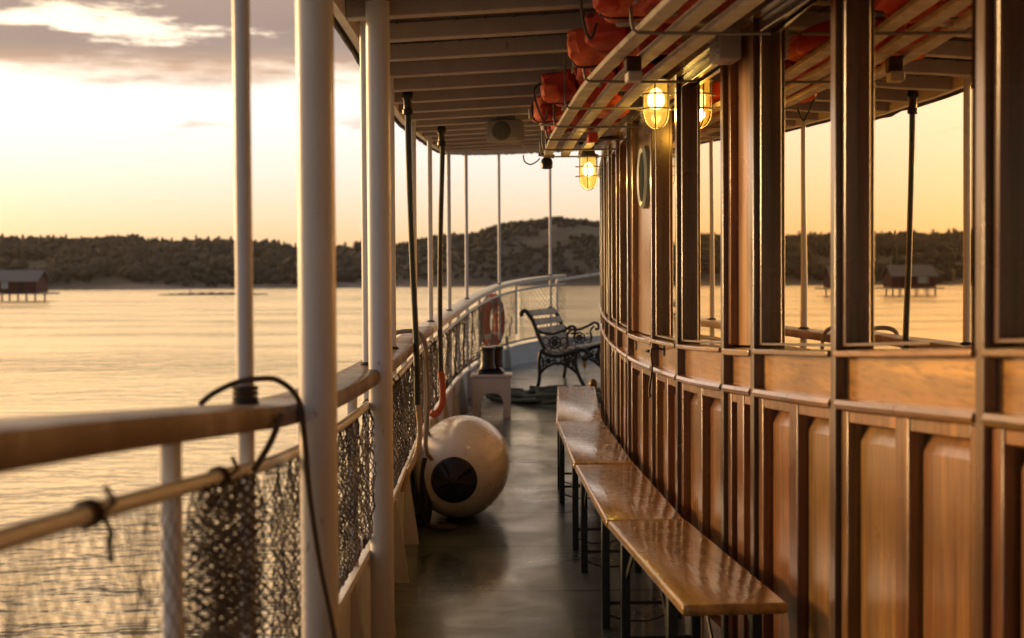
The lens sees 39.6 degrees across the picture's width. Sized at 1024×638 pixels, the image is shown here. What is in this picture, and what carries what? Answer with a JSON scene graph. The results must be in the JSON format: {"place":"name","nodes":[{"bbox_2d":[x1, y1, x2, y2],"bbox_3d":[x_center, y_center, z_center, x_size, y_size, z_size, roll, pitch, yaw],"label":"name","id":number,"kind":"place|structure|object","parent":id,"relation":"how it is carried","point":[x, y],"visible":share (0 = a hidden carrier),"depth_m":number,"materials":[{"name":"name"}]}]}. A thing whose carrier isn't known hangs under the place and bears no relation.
{"place":"outdoors","nodes":[
{"label":"outdoors","id":0,"kind":"place"},
{"bbox_2d":[0,286,599,637],"bbox_3d":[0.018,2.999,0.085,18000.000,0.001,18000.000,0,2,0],"label":"water","id":1,"kind":"structure","parent":0,"point":[72,351],"depth_m":42.59,"materials":[{"name":"grey liquid"}]},
{"bbox_2d":[0,270,59,300],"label":"boathouse","id":2,"kind":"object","parent":1,"relation":"in","point":[18,282],"visible":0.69,"depth_m":222.02,"materials":[{"name":"brown wood"}]},
{"bbox_2d":[1,282,7,288],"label":"window","id":3,"kind":"structure","parent":2,"relation":"in","point":[4,284],"depth_m":221.81,"materials":[{"name":"grey glass"}]},
{"bbox_2d":[18,282,23,292],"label":"door","id":4,"kind":"structure","parent":2,"relation":"in","point":[20,284],"depth_m":221.86,"materials":[{"name":"brown wood"}]},
{"bbox_2d":[159,292,267,294],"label":"skerry","id":5,"kind":"structure","parent":1,"relation":"in","point":[213,293],"depth_m":294.99,"materials":[{"name":"brown"}]},
{"bbox_2d":[0,0,600,246],"label":"sky","id":6,"kind":"structure","parent":0,"point":[116,116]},
{"bbox_2d":[11,222,599,289],"bbox_3d":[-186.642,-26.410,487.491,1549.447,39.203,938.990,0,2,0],"label":"hills","id":7,"kind":"structure","parent":0,"point":[118,282],"depth_m":586.69,"materials":[{"name":"green plant"}]},
{"bbox_2d":[0,216,599,286],"bbox_3d":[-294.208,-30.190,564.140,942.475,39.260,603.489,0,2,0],"label":"shore wood","id":8,"kind":"object","parent":7,"relation":"on","point":[184,260],"visible":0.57,"depth_m":615.81,"materials":[{"name":"green plant"}]},
{"bbox_2d":[394,358,689,637],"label":"deck","id":9,"kind":"structure","parent":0,"point":[506,563],"depth_m":6.67,"materials":[{"name":"paint"}]},
{"bbox_2d":[295,0,339,637],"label":"canopy column","id":10,"kind":"structure","parent":9,"relation":"on","point":[315,141],"depth_m":2.93,"materials":[{"name":"white metal"}]},
{"bbox_2d":[365,0,394,637],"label":"canopy column","id":11,"kind":"structure","parent":9,"relation":"on","point":[377,15],"depth_m":4.67,"materials":[{"name":"white metal"}]},
{"bbox_2d":[420,457,455,529],"bbox_3d":[-0.404,0.948,7.683,0.099,0.382,0.254,-2,2,-38],"label":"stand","id":12,"kind":"object","parent":9,"relation":"on","point":[425,507],"visible":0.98,"depth_m":7.72,"materials":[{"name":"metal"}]},
{"bbox_2d":[412,415,509,517],"bbox_3d":[-0.288,0.840,8.159,0.556,0.554,1.076,0,2,0],"label":"round fender","id":13,"kind":"object","parent":9,"relation":"on","point":[466,471],"visible":0.96,"depth_m":7.74,"materials":[{"name":"plastic"}]},
{"bbox_2d":[339,336,599,637],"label":"bulwark","id":14,"kind":"object","parent":9,"relation":"attached to","point":[354,614],"visible":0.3,"depth_m":6.96,"materials":[{"name":"white paint"}]},
{"bbox_2d":[0,274,565,637],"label":"side railing","id":15,"kind":"object","parent":14,"relation":"on","point":[29,442],"visible":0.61,"depth_m":2.18,"materials":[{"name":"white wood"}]},
{"bbox_2d":[0,497,184,637],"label":"safety net","id":16,"kind":"object","parent":15,"relation":"attached to","point":[7,630],"visible":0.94,"depth_m":1.79,"materials":[{"name":"black fabric"}]},
{"bbox_2d":[70,485,117,562],"bbox_3d":[-0.517,0.253,1.756,0.059,0.101,0.038,0,2,9],"label":"lashing","id":17,"kind":"object","parent":15,"relation":"attached to","point":[99,509],"visible":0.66,"depth_m":1.75,"materials":[{"name":"fabric"}]},
{"bbox_2d":[207,456,239,511],"bbox_3d":[-0.500,0.285,2.457,0.059,0.101,0.038,0,2,9],"label":"lashing","id":18,"kind":"object","parent":15,"relation":"attached to","point":[227,475],"visible":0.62,"depth_m":2.45,"materials":[{"name":"fabric"}]},
{"bbox_2d":[183,472,273,637],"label":"safety net","id":19,"kind":"object","parent":15,"relation":"attached to","point":[228,602],"visible":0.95,"depth_m":2.42,"materials":[{"name":"black fabric"}]},
{"bbox_2d":[232,0,258,637],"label":"canopy post","id":20,"kind":"object","parent":15,"relation":"attached to","point":[243,198],"visible":0.78,"depth_m":2.73,"materials":[{"name":"white metal"}]},
{"bbox_2d":[198,375,337,637],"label":"mooring rope","id":21,"kind":"object","parent":20,"relation":"attached to","point":[244,393],"visible":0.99,"depth_m":2.83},
{"bbox_2d":[257,455,301,637],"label":"safety net","id":22,"kind":"object","parent":15,"relation":"hanging from","point":[287,622],"visible":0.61,"depth_m":2.99,"materials":[{"name":"black fabric"}]},
{"bbox_2d":[338,418,363,592],"bbox_3d":[-0.470,0.515,3.946,0.061,0.458,0.866,0,2,0],"label":"safety net","id":23,"kind":"object","parent":15,"relation":"attached to","point":[345,507],"visible":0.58,"depth_m":4.03,"materials":[{"name":"black fabric"}]},
{"bbox_2d":[359,21,369,566],"bbox_3d":[-0.505,-0.088,4.949,0.054,1.903,0.054,0,2,0],"label":"canopy post","id":24,"kind":"object","parent":15,"relation":"attached to","point":[364,245],"visible":0.47,"depth_m":4.93,"materials":[{"name":"white metal"}]},
{"bbox_2d":[358,409,376,548],"bbox_3d":[-0.478,0.500,5.031,0.056,0.452,1.076,0,2,-1],"label":"safety net","id":25,"kind":"object","parent":15,"relation":"attached to","point":[366,449],"visible":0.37,"depth_m":4.62,"materials":[{"name":"fabric"}]},
{"bbox_2d":[390,78,398,502],"bbox_3d":[-0.531,-0.130,6.299,0.054,1.910,0.054,0,2,0],"label":"canopy post","id":26,"kind":"object","parent":15,"relation":"attached to","point":[393,237],"visible":0.41,"depth_m":6.28,"materials":[{"name":"white metal"}]},
{"bbox_2d":[393,374,400,396],"bbox_3d":[-0.491,0.276,5.909,0.058,0.099,0.040,0,2,0],"label":"lashing","id":27,"kind":"object","parent":15,"relation":"attached to","point":[395,381],"visible":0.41,"depth_m":5.91,"materials":[{"name":"fabric"}]},
{"bbox_2d":[393,368,412,489],"bbox_3d":[-0.500,0.471,6.391,0.058,0.445,1.458,0,2,-1],"label":"safety net","id":28,"kind":"object","parent":15,"relation":"attached to","point":[403,416],"visible":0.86,"depth_m":6.27,"materials":[{"name":"fabric"}]},
{"bbox_2d":[411,121,416,410],"bbox_3d":[-0.563,-0.198,8.198,0.054,1.941,0.054,0,2,0],"label":"canopy post","id":29,"kind":"object","parent":15,"relation":"attached to","point":[413,134],"visible":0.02,"depth_m":8.17,"materials":[{"name":"white metal"}]},
{"bbox_2d":[396,329,433,460],"bbox_3d":[-0.540,0.408,7.566,0.254,0.712,0.070,-1,2,-14],"label":"rope","id":30,"kind":"object","parent":15,"relation":"hanging from","point":[427,409],"visible":0.76,"depth_m":7.56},
{"bbox_2d":[407,351,423,449],"bbox_3d":[-0.529,0.420,8.040,0.063,0.450,1.656,0,2,-1],"label":"safety net","id":31,"kind":"object","parent":15,"relation":"attached to","point":[413,436],"visible":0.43,"depth_m":7.59,"materials":[{"name":"fabric"}]},
{"bbox_2d":[423,352,430,436],"bbox_3d":[-0.325,0.450,7.919,0.340,0.532,0.017,0,2,-1],"label":"fender rope","id":32,"kind":"object","parent":15,"relation":"hanging from","point":[429,434],"visible":0.28,"depth_m":7.91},
{"bbox_2d":[427,137,434,425],"bbox_3d":[-0.550,-0.269,9.596,0.054,1.979,0.054,0,2,0],"label":"canopy post","id":33,"kind":"object","parent":15,"relation":"attached to","point":[430,230],"visible":0.81,"depth_m":9.58,"materials":[{"name":"white metal"}]},
{"bbox_2d":[428,335,447,409],"bbox_3d":[-0.517,0.356,9.714,0.061,0.466,1.506,0,2,1],"label":"safety net","id":34,"kind":"object","parent":15,"relation":"attached to","point":[435,385],"visible":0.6,"depth_m":9.46,"materials":[{"name":"fabric"}]},
{"bbox_2d":[445,313,472,388],"bbox_3d":[-0.455,0.238,12.059,0.060,0.523,3.008,0,2,2],"label":"safety net","id":35,"kind":"object","parent":15,"relation":"attached to","point":[463,365],"visible":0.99,"depth_m":12.20,"materials":[{"name":"fabric"}]},
{"bbox_2d":[464,153,469,363],"bbox_3d":[-0.433,-0.588,13.589,0.054,2.047,0.054,0,2,0],"label":"canopy post","id":36,"kind":"object","parent":15,"relation":"attached to","point":[466,222],"visible":0.73,"depth_m":13.57,"materials":[{"name":"white metal"}]},
{"bbox_2d":[470,292,515,363],"bbox_3d":[-0.224,0.053,15.234,0.131,0.678,3.187,0,2,8],"label":"safety net","id":37,"kind":"object","parent":15,"relation":"attached to","point":[492,340],"visible":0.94,"depth_m":15.47,"materials":[{"name":"fabric"}]},
{"bbox_2d":[481,292,504,345],"bbox_3d":[-0.230,0.021,16.273,0.140,0.693,0.693,0,2,19],"label":"lifebuoy","id":38,"kind":"object","parent":15,"relation":"hanging from","point":[488,308],"visible":0.3,"depth_m":16.12,"materials":[{"name":"plastic"}]},
{"bbox_2d":[497,154,501,339],"bbox_3d":[-0.145,-0.827,16.183,0.054,2.140,0.054,0,2,0],"label":"canopy post","id":39,"kind":"object","parent":15,"relation":"attached to","point":[499,221],"visible":0.81,"depth_m":16.17,"materials":[{"name":"white metal"}]},
{"bbox_2d":[519,286,565,339],"bbox_3d":[0.341,-0.085,17.271,0.108,0.669,0.910,1,2,38],"label":"safety net","id":40,"kind":"object","parent":15,"relation":"attached to","point":[540,307],"visible":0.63,"depth_m":17.26,"materials":[{"name":"fabric"}]},
{"bbox_2d":[549,169,551,325],"bbox_3d":[0.471,-0.942,17.480,0.054,2.202,0.054,0,2,0],"label":"canopy post","id":41,"kind":"object","parent":15,"relation":"attached to","point":[550,243],"visible":0.72,"depth_m":17.47,"materials":[{"name":"white metal"}]},
{"bbox_2d":[446,151,452,393],"bbox_3d":[-0.507,-0.392,11.493,0.054,1.990,0.054,0,2,0],"label":"canopy post","id":42,"kind":"object","parent":14,"relation":"on","point":[448,180],"visible":0.82,"depth_m":11.47,"materials":[{"name":"metal"}]},
{"bbox_2d":[470,345,511,417],"bbox_3d":[-0.179,0.549,12.601,0.366,0.622,0.390,0,2,0],"label":"mooring bollard","id":43,"kind":"object","parent":9,"relation":"on","point":[489,375],"visible":0.99,"depth_m":12.43,"materials":[{"name":"white metal"}]},
{"bbox_2d":[486,385,600,404],"bbox_3d":[0.484,0.716,13.500,1.471,0.168,0.892,0,2,0],"label":"rope coil","id":44,"kind":"object","parent":9,"relation":"on","point":[545,395],"visible":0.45,"depth_m":13.40,"materials":[{"name":"fabric"}]},
{"bbox_2d":[519,306,599,385],"bbox_3d":[0.580,0.293,14.880,0.737,0.828,1.204,0,2,15],"label":"iron bench","id":45,"kind":"object","parent":9,"relation":"on","point":[555,335],"visible":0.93,"depth_m":14.36,"materials":[{"name":"black metal"}]},
{"bbox_2d":[555,273,599,336],"bbox_3d":[1.361,-0.125,18.344,1.852,1.243,0.034,-1,2,-29],"label":"bow fence","id":46,"kind":"object","parent":9,"relation":"on","point":[577,278],"visible":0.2,"depth_m":18.06,"materials":[{"name":"white paint"}]},
{"bbox_2d":[556,386,601,489],"bbox_3d":[0.456,0.806,9.872,0.288,0.464,2.242,0,3,2],"label":"folding bench","id":47,"kind":"object","parent":9,"relation":"on","point":[577,403],"visible":0.48,"depth_m":9.57,"materials":[{"name":"brown wood"}]},
{"bbox_2d":[589,379,596,389],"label":"brass knob post","id":48,"kind":"object","parent":9,"relation":"on","point":[592,382],"visible":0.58,"depth_m":11.35,"materials":[{"name":"gold metal"}]},
{"bbox_2d":[556,421,633,549],"bbox_3d":[0.427,0.886,7.748,0.288,0.464,1.960,0,2,-1],"label":"folding bench","id":49,"kind":"object","parent":9,"relation":"on","point":[589,442],"visible":0.77,"depth_m":7.44,"materials":[{"name":"brown wood"}]},
{"bbox_2d":[575,464,683,628],"bbox_3d":[0.465,0.941,5.964,0.288,0.464,1.551,0,2,-2],"label":"folding bench","id":50,"kind":"object","parent":9,"relation":"on","point":[623,492],"visible":0.83,"depth_m":5.73,"materials":[{"name":"brown wood"}]},
{"bbox_2d":[608,520,786,637],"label":"folding bench","id":51,"kind":"object","parent":9,"relation":"on","point":[693,573],"visible":1,"depth_m":4.28,"materials":[{"name":"brown wood"}]},
{"bbox_2d":[598,0,1023,637],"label":"deckhouse","id":52,"kind":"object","parent":9,"relation":"on","point":[812,246],"visible":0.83,"depth_m":3.55,"materials":[{"name":"brown wood"}]},
{"bbox_2d":[334,0,658,155],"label":"deck canopy","id":53,"kind":"object","parent":52,"relation":"attached to","point":[464,71],"visible":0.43,"depth_m":6.11,"materials":[{"name":"white wood"}]},
{"bbox_2d":[401,91,421,492],"bbox_3d":[-0.489,-0.147,6.843,0.087,1.954,0.162,0,2,6],"label":"deck hose","id":54,"kind":"object","parent":53,"relation":"hanging from","point":[407,110],"visible":0.96,"depth_m":6.88,"materials":[{"name":"rubber"}]},
{"bbox_2d":[430,126,445,417],"bbox_3d":[-0.457,-0.295,8.685,0.124,1.797,0.056,-1,2,-16],"label":"deck hose","id":55,"kind":"object","parent":53,"relation":"hanging from","point":[441,133],"visible":0.96,"depth_m":8.68,"materials":[{"name":"rubber"}]},
{"bbox_2d":[486,115,523,142],"bbox_3d":[-0.040,-1.118,8.378,0.224,0.167,0.137,0,2,0],"label":"loudspeaker","id":56,"kind":"object","parent":53,"relation":"attached to","point":[504,130],"visible":0.96,"depth_m":8.32,"materials":[{"name":"beige plastic"}]},
{"bbox_2d":[522,144,575,151],"bbox_3d":[0.217,-1.006,8.375,0.321,0.048,0.010,0,2,0],"label":"speaker cable","id":57,"kind":"object","parent":56,"relation":"attached to","point":[539,150],"visible":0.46,"depth_m":8.37,"materials":[{"name":"black rubber"}]},
{"bbox_2d":[523,133,553,168],"bbox_3d":[0.160,-1.066,8.573,0.192,0.323,0.071,0,2,0],"label":"deck floodlight","id":58,"kind":"object","parent":53,"relation":"hanging from","point":[546,162],"visible":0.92,"depth_m":8.55,"materials":[{"name":"black metal"}]},
{"bbox_2d":[540,0,770,157],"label":"luggage rack","id":59,"kind":"object","parent":53,"relation":"hanging from","point":[656,17],"visible":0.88,"depth_m":4.64,"materials":[{"name":"white wood"}]},
{"bbox_2d":[528,95,596,125],"bbox_3d":[0.245,-0.996,6.787,0.332,0.132,0.415,0,2,0],"label":"life jacket","id":60,"kind":"object","parent":59,"relation":"on","point":[543,106],"visible":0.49,"depth_m":6.65,"materials":[{"name":"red fabric"}]},
{"bbox_2d":[533,69,617,120],"bbox_3d":[0.274,-0.934,5.991,0.334,0.206,0.418,0,2,13],"label":"life jacket","id":61,"kind":"object","parent":59,"relation":"on","point":[552,88],"visible":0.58,"depth_m":5.85,"materials":[{"name":"red fabric"}]},
{"bbox_2d":[540,118,620,133],"bbox_3d":[0.338,-0.993,7.108,0.315,0.134,0.420,-1,2,-21],"label":"life jacket","id":62,"kind":"object","parent":59,"relation":"on","point":[550,129],"visible":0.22,"depth_m":7.08,"materials":[{"name":"red fabric"}]},
{"bbox_2d":[575,146,601,189],"bbox_3d":[0.421,-0.835,7.830,0.120,0.253,0.120,1,2,45],"label":"caged lamp","id":63,"kind":"object","parent":59,"relation":"hanging from","point":[588,169],"visible":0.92,"depth_m":7.81,"materials":[{"name":"yellow glass"}]},
{"bbox_2d":[587,132,597,142],"bbox_3d":[0.391,-0.883,6.921,0.054,0.052,0.082,0,2,0],"label":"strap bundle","id":64,"kind":"object","parent":59,"relation":"hanging from","point":[592,137],"visible":1,"depth_m":6.88,"materials":[{"name":"red fabric"}]},
{"bbox_2d":[556,94,629,118],"bbox_3d":[0.346,-0.973,6.300,0.333,0.177,0.402,0,2,0],"label":"life jacket","id":65,"kind":"object","parent":59,"relation":"on","point":[603,113],"visible":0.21,"depth_m":6.17,"materials":[{"name":"red fabric"}]},
{"bbox_2d":[567,27,654,72],"bbox_3d":[0.350,-0.941,4.926,0.308,0.133,0.427,0,2,6],"label":"life jacket","id":66,"kind":"object","parent":59,"relation":"on","point":[582,54],"visible":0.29,"depth_m":4.81,"materials":[{"name":"red fabric"}]},
{"bbox_2d":[571,63,654,92],"bbox_3d":[0.388,-0.956,5.446,0.310,0.165,0.421,0,2,0],"label":"life jacket","id":67,"kind":"object","parent":59,"relation":"on","point":[611,75],"visible":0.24,"depth_m":5.40,"materials":[{"name":"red fabric"}]},
{"bbox_2d":[585,11,680,57],"bbox_3d":[0.397,-0.932,4.652,0.312,0.130,0.414,0,2,12],"label":"life jacket","id":68,"kind":"object","parent":59,"relation":"on","point":[607,39],"visible":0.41,"depth_m":4.53,"materials":[{"name":"red fabric"}]},
{"bbox_2d":[624,56,642,82],"bbox_3d":[0.389,-0.800,4.561,0.050,0.083,0.085,0,2,-5],"label":"rack light box","id":69,"kind":"object","parent":59,"relation":"attached to","point":[633,72],"visible":1,"depth_m":4.54,"materials":[{"name":"grey plastic"}]},
{"bbox_2d":[579,0,698,39],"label":"life jacket","id":70,"kind":"object","parent":59,"relation":"on","point":[616,12],"visible":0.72,"depth_m":4.08,"materials":[{"name":"red plastic"}]},
{"bbox_2d":[633,0,736,16],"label":"life jacket","id":71,"kind":"object","parent":59,"relation":"on","point":[646,6],"visible":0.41,"depth_m":3.92,"materials":[{"name":"red fabric"}]},
{"bbox_2d":[578,136,618,144],"bbox_3d":[0.476,-0.985,7.839,0.222,0.056,0.078,0,2,0],"label":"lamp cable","id":72,"kind":"object","parent":52,"relation":"attached to","point":[602,137],"visible":0.39,"depth_m":7.82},
{"bbox_2d":[603,157,608,321],"bbox_3d":[0.650,-0.511,8.863,0.145,1.048,0.608,0,2,1],"label":"window","id":73,"kind":"structure","parent":52,"relation":"in","point":[606,317],"depth_m":9.14,"materials":[{"name":"brown wood"}]},
{"bbox_2d":[608,143,615,327],"bbox_3d":[0.642,-0.487,8.215,0.146,1.059,0.608,0,2,0],"label":"window","id":74,"kind":"structure","parent":52,"relation":"in","point":[613,159],"depth_m":8.49,"materials":[{"name":"brown wood"}]},
{"bbox_2d":[615,130,626,333],"bbox_3d":[0.645,-0.464,7.565,0.151,1.068,0.609,0,2,0],"label":"window","id":75,"kind":"structure","parent":52,"relation":"in","point":[622,143],"depth_m":7.84,"materials":[{"name":"brown wood"}]},
{"bbox_2d":[627,112,650,352],"bbox_3d":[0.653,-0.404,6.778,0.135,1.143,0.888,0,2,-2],"label":"door","id":76,"kind":"structure","parent":52,"relation":"in","point":[639,136],"depth_m":6.97,"materials":[{"name":"brown wood"}]},
{"bbox_2d":[636,61,674,129],"bbox_3d":[0.585,-0.907,5.777,0.134,0.281,0.134,1,2,45],"label":"caged lamp","id":77,"kind":"object","parent":52,"relation":"attached to","point":[656,99],"visible":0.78,"depth_m":5.75,"materials":[{"name":"yellow glass"}]},
{"bbox_2d":[648,345,664,397],"bbox_3d":[0.624,0.222,6.127,0.070,0.237,0.047,0,2,0],"label":"door hook","id":78,"kind":"object","parent":52,"relation":"hanging from","point":[651,373],"depth_m":6.12,"materials":[{"name":"black metal"}]},
{"bbox_2d":[650,54,668,62],"bbox_3d":[0.586,-1.061,5.786,0.114,0.057,0.078,0,2,0],"label":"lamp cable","id":79,"kind":"object","parent":52,"relation":"attached to","point":[659,58],"visible":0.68,"depth_m":5.76,"materials":[{"name":"black rubber"}]},
{"bbox_2d":[650,83,674,347],"bbox_3d":[0.692,-0.419,5.943,0.144,1.066,0.699,0,2,-2],"label":"window","id":80,"kind":"structure","parent":52,"relation":"in","point":[664,137],"depth_m":6.17,"materials":[{"name":"brown wood"}]},
{"bbox_2d":[675,55,720,351],"bbox_3d":[0.730,-0.402,5.150,0.148,1.055,0.810,0,2,-4],"label":"window","id":81,"kind":"structure","parent":52,"relation":"in","point":[700,101],"depth_m":5.30,"materials":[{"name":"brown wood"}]},
{"bbox_2d":[707,13,741,64],"bbox_3d":[0.683,-0.899,4.575,0.084,0.145,0.130,0,2,-5],"label":"electrical box","id":82,"kind":"object","parent":52,"relation":"attached to","point":[725,50],"visible":0.59,"depth_m":4.51,"materials":[{"name":"grey plastic"}]},
{"bbox_2d":[751,0,830,356],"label":"window","id":83,"kind":"structure","parent":52,"relation":"in","point":[795,60],"depth_m":3.99,"materials":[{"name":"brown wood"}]},
{"bbox_2d":[833,0,974,356],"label":"window","id":84,"kind":"structure","parent":52,"relation":"in","point":[907,64],"depth_m":3.12,"materials":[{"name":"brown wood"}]},
{"bbox_2d":[981,0,1023,356],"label":"window","id":85,"kind":"structure","parent":52,"relation":"in","point":[1008,140],"depth_m":2.64,"materials":[{"name":"brown wood"}]}
]}

